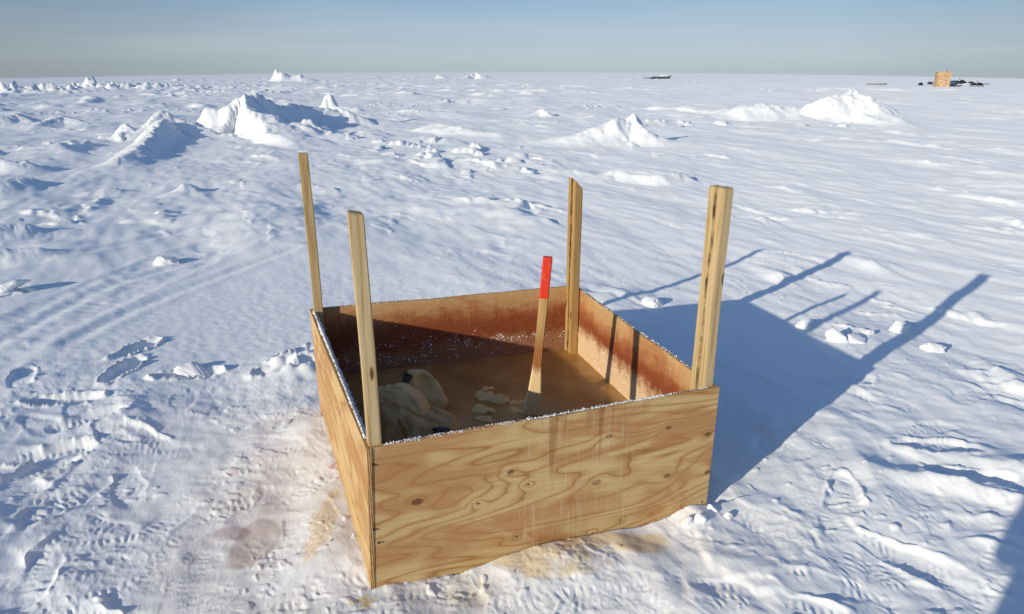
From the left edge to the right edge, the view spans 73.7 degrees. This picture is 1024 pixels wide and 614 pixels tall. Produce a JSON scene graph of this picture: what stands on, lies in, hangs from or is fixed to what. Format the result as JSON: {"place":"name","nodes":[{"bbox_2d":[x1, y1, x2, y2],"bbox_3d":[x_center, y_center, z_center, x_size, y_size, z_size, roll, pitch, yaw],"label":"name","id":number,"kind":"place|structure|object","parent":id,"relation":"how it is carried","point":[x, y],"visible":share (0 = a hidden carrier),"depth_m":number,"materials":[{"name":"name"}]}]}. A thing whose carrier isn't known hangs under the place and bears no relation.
{"place":"outdoors","nodes":[
{"label":"outdoors","id":0,"kind":"place"},
{"bbox_2d":[0,69,1023,613],"bbox_3d":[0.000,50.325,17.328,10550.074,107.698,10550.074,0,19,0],"label":"snow ground","id":1,"kind":"structure","parent":0,"point":[880,471],"depth_m":4.62,"materials":[{"name":"white snow"}]},
{"bbox_2d":[0,279,37,297],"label":"snow chunk","id":2,"kind":"object","parent":1,"relation":"on","point":[9,288],"visible":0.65,"depth_m":4.82,"materials":[{"name":"white snow"}]},
{"bbox_2d":[153,256,179,264],"bbox_3d":[-2.867,-0.374,5.668,0.212,0.104,0.127,5,20,13],"label":"snow chunk","id":3,"kind":"object","parent":1,"relation":"on","point":[160,260],"visible":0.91,"depth_m":5.63,"materials":[{"name":"white snow"}]},
{"bbox_2d":[173,362,209,377],"bbox_3d":[-1.693,0.341,3.648,0.212,0.109,0.124,0,19,-1],"label":"snow chunk","id":4,"kind":"object","parent":1,"relation":"on","point":[192,369],"visible":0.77,"depth_m":3.60,"materials":[{"name":"white snow"}]},
{"bbox_2d":[298,152,733,589],"bbox_3d":[-0.098,0.084,2.635,1.272,1.245,1.302,-6,20,-17],"label":"plywood box","id":5,"kind":"object","parent":1,"relation":"on","point":[444,504],"visible":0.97,"depth_m":2.24,"materials":[{"name":"wood"}]},
{"bbox_2d":[343,349,627,429],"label":"water","id":6,"kind":"structure","parent":5,"relation":"in","point":[573,382],"depth_m":3.08,"materials":[{"name":"brown liquid"}]},
{"bbox_2d":[381,407,460,443],"bbox_3d":[-0.359,0.502,2.657,0.312,0.198,0.274,0,19,0],"label":"sack","id":7,"kind":"object","parent":6,"relation":"in","point":[433,420],"visible":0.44,"depth_m":2.59,"materials":[{"name":"grey fabric"}]},
{"bbox_2d":[359,372,429,430],"bbox_3d":[-0.465,0.423,2.717,0.293,0.254,0.262,-6,20,-16],"label":"sack","id":8,"kind":"object","parent":7,"relation":"on","point":[403,399],"visible":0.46,"depth_m":2.64,"materials":[{"name":"grey fabric"}]},
{"bbox_2d":[407,369,448,409],"bbox_3d":[-0.372,0.364,2.885,0.184,0.206,0.181,-6,20,-18],"label":"frozen hide","id":9,"kind":"object","parent":6,"relation":"in","point":[426,384],"visible":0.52,"depth_m":2.85},
{"bbox_2d":[469,404,496,413],"bbox_3d":[-0.117,0.429,2.837,0.112,0.042,0.062,6,20,16],"label":"ice piece","id":10,"kind":"object","parent":6,"relation":"on","point":[480,408],"visible":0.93,"depth_m":2.82,"materials":[{"name":"grey ice"}]},
{"bbox_2d":[473,416,492,421],"bbox_3d":[-0.117,0.455,2.760,0.083,0.026,0.043,0,19,0],"label":"ice piece","id":11,"kind":"object","parent":6,"relation":"on","point":[485,418],"visible":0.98,"depth_m":2.76,"materials":[{"name":"grey ice"}]},
{"bbox_2d":[482,386,493,390],"bbox_3d":[-0.107,0.362,3.032,0.057,0.023,0.040,-9,21,-24],"label":"ice piece","id":12,"kind":"object","parent":6,"relation":"on","point":[485,388],"visible":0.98,"depth_m":3.02,"materials":[{"name":"grey ice"}]},
{"bbox_2d":[474,390,509,403],"bbox_3d":[-0.088,0.395,2.941,0.174,0.058,0.076,7,20,20],"label":"ice piece","id":13,"kind":"object","parent":6,"relation":"on","point":[488,396],"visible":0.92,"depth_m":2.92,"materials":[{"name":"grey ice"}]},
{"bbox_2d":[511,408,521,413],"bbox_3d":[0.029,0.434,2.825,0.068,0.021,0.033,0,19,0],"label":"ice piece","id":14,"kind":"object","parent":6,"relation":"on","point":[515,410],"visible":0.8,"depth_m":2.82,"materials":[{"name":"grey ice"}]},
{"bbox_2d":[510,400,524,404],"bbox_3d":[0.030,0.407,2.904,0.086,0.028,0.036,-2,19,-7],"label":"ice piece","id":15,"kind":"object","parent":6,"relation":"on","point":[514,402],"visible":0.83,"depth_m":2.89,"materials":[{"name":"grey ice"}]},
{"bbox_2d":[522,256,552,414],"bbox_3d":[0.103,0.182,2.704,0.149,0.818,0.074,17,25,40],"label":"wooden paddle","id":16,"kind":"object","parent":6,"relation":"in","point":[533,403],"visible":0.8,"depth_m":2.67,"materials":[{"name":"brown wood"}]},
{"bbox_2d":[641,296,663,307],"bbox_3d":[0.946,-0.025,4.603,0.152,0.085,0.119,8,20,22],"label":"snow chunk","id":17,"kind":"object","parent":1,"relation":"on","point":[649,301],"visible":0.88,"depth_m":4.57,"materials":[{"name":"white snow"}]},
{"bbox_2d":[652,75,671,78],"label":"sled","id":18,"kind":"object","parent":1,"relation":"on","point":[665,77],"visible":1,"depth_m":158.91,"materials":[{"name":"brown wood"}]},
{"bbox_2d":[681,516,693,526],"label":"snow chunk","id":19,"kind":"object","parent":1,"relation":"on","point":[687,520],"visible":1,"depth_m":2.34,"materials":[{"name":"white snow"}]},
{"bbox_2d":[693,513,707,522],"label":"snow chunk","id":20,"kind":"object","parent":1,"relation":"on","point":[701,517],"visible":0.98,"depth_m":2.35,"materials":[{"name":"white snow"}]},
{"bbox_2d":[707,504,717,512],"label":"snow chunk","id":21,"kind":"object","parent":1,"relation":"on","point":[711,507],"visible":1,"depth_m":2.41,"materials":[{"name":"white snow"}]},
{"bbox_2d":[723,512,733,518],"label":"snow chunk","id":22,"kind":"object","parent":1,"relation":"on","point":[728,515],"visible":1,"depth_m":2.39,"materials":[{"name":"white snow"}]},
{"bbox_2d":[795,318,812,329],"bbox_3d":[1.794,0.113,4.196,0.099,0.087,0.124,10,21,26],"label":"snow chunk","id":23,"kind":"object","parent":1,"relation":"on","point":[806,324],"visible":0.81,"depth_m":4.16,"materials":[{"name":"white snow"}]},
{"bbox_2d":[825,327,848,342],"bbox_3d":[1.872,0.181,3.921,0.111,0.123,0.105,-13,23,-32],"label":"snow chunk","id":24,"kind":"object","parent":1,"relation":"on","point":[832,334],"visible":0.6,"depth_m":3.90,"materials":[{"name":"white snow"}]},
{"bbox_2d":[846,332,866,343],"bbox_3d":[1.979,0.193,3.928,0.128,0.081,0.103,5,20,15],"label":"snow chunk","id":25,"kind":"object","parent":1,"relation":"on","point":[853,337],"visible":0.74,"depth_m":3.90,"materials":[{"name":"white snow"}]},
{"bbox_2d":[861,330,874,334],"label":"snow chunk","id":26,"kind":"object","parent":1,"relation":"on","point":[870,332],"visible":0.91,"depth_m":4.04,"materials":[{"name":"white snow"}]},
{"bbox_2d":[867,83,887,84],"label":"sled","id":27,"kind":"object","parent":1,"relation":"on","point":[878,84],"visible":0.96,"depth_m":110.58,"materials":[{"name":"grey wood"}]},
{"bbox_2d":[888,320,909,334],"bbox_3d":[2.354,0.141,4.154,0.118,0.106,0.107,-1,19,-3],"label":"snow chunk","id":28,"kind":"object","parent":1,"relation":"on","point":[900,327],"visible":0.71,"depth_m":4.12,"materials":[{"name":"white snow"}]},
{"bbox_2d":[919,343,946,352],"bbox_3d":[2.377,0.237,3.850,0.144,0.077,0.085,-1,19,-3],"label":"snow chunk","id":29,"kind":"object","parent":1,"relation":"on","point":[934,347],"visible":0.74,"depth_m":3.83,"materials":[{"name":"white snow"}]},
{"bbox_2d":[933,69,951,86],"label":"plywood shed","id":30,"kind":"structure","parent":1,"relation":"on","point":[942,79],"depth_m":103.73,"materials":[{"name":"wood"}]},
{"bbox_2d":[940,75,946,86],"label":"door","id":31,"kind":"structure","parent":30,"relation":"in","point":[944,77],"depth_m":103.73,"materials":[{"name":"brown wood"}]},
{"bbox_2d":[949,80,961,86],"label":"sled","id":32,"kind":"object","parent":1,"relation":"on","point":[953,83],"visible":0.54,"depth_m":112.97,"materials":[{"name":"blue plastic"}]},
{"bbox_2d":[952,78,966,83],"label":"snowmobile","id":33,"kind":"object","parent":1,"relation":"on","point":[961,81],"visible":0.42,"depth_m":125.31,"materials":[{"name":"black plastic"}]},
{"bbox_2d":[969,81,983,86],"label":"snowmobile","id":34,"kind":"object","parent":1,"relation":"on","point":[978,84],"visible":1,"depth_m":111.65,"materials":[{"name":"black plastic"}]},
{"bbox_2d":[0,0,1023,77],"label":"sky","id":35,"kind":"structure","parent":0,"point":[39,38],"materials":[{"name":"blue"}]}
]}

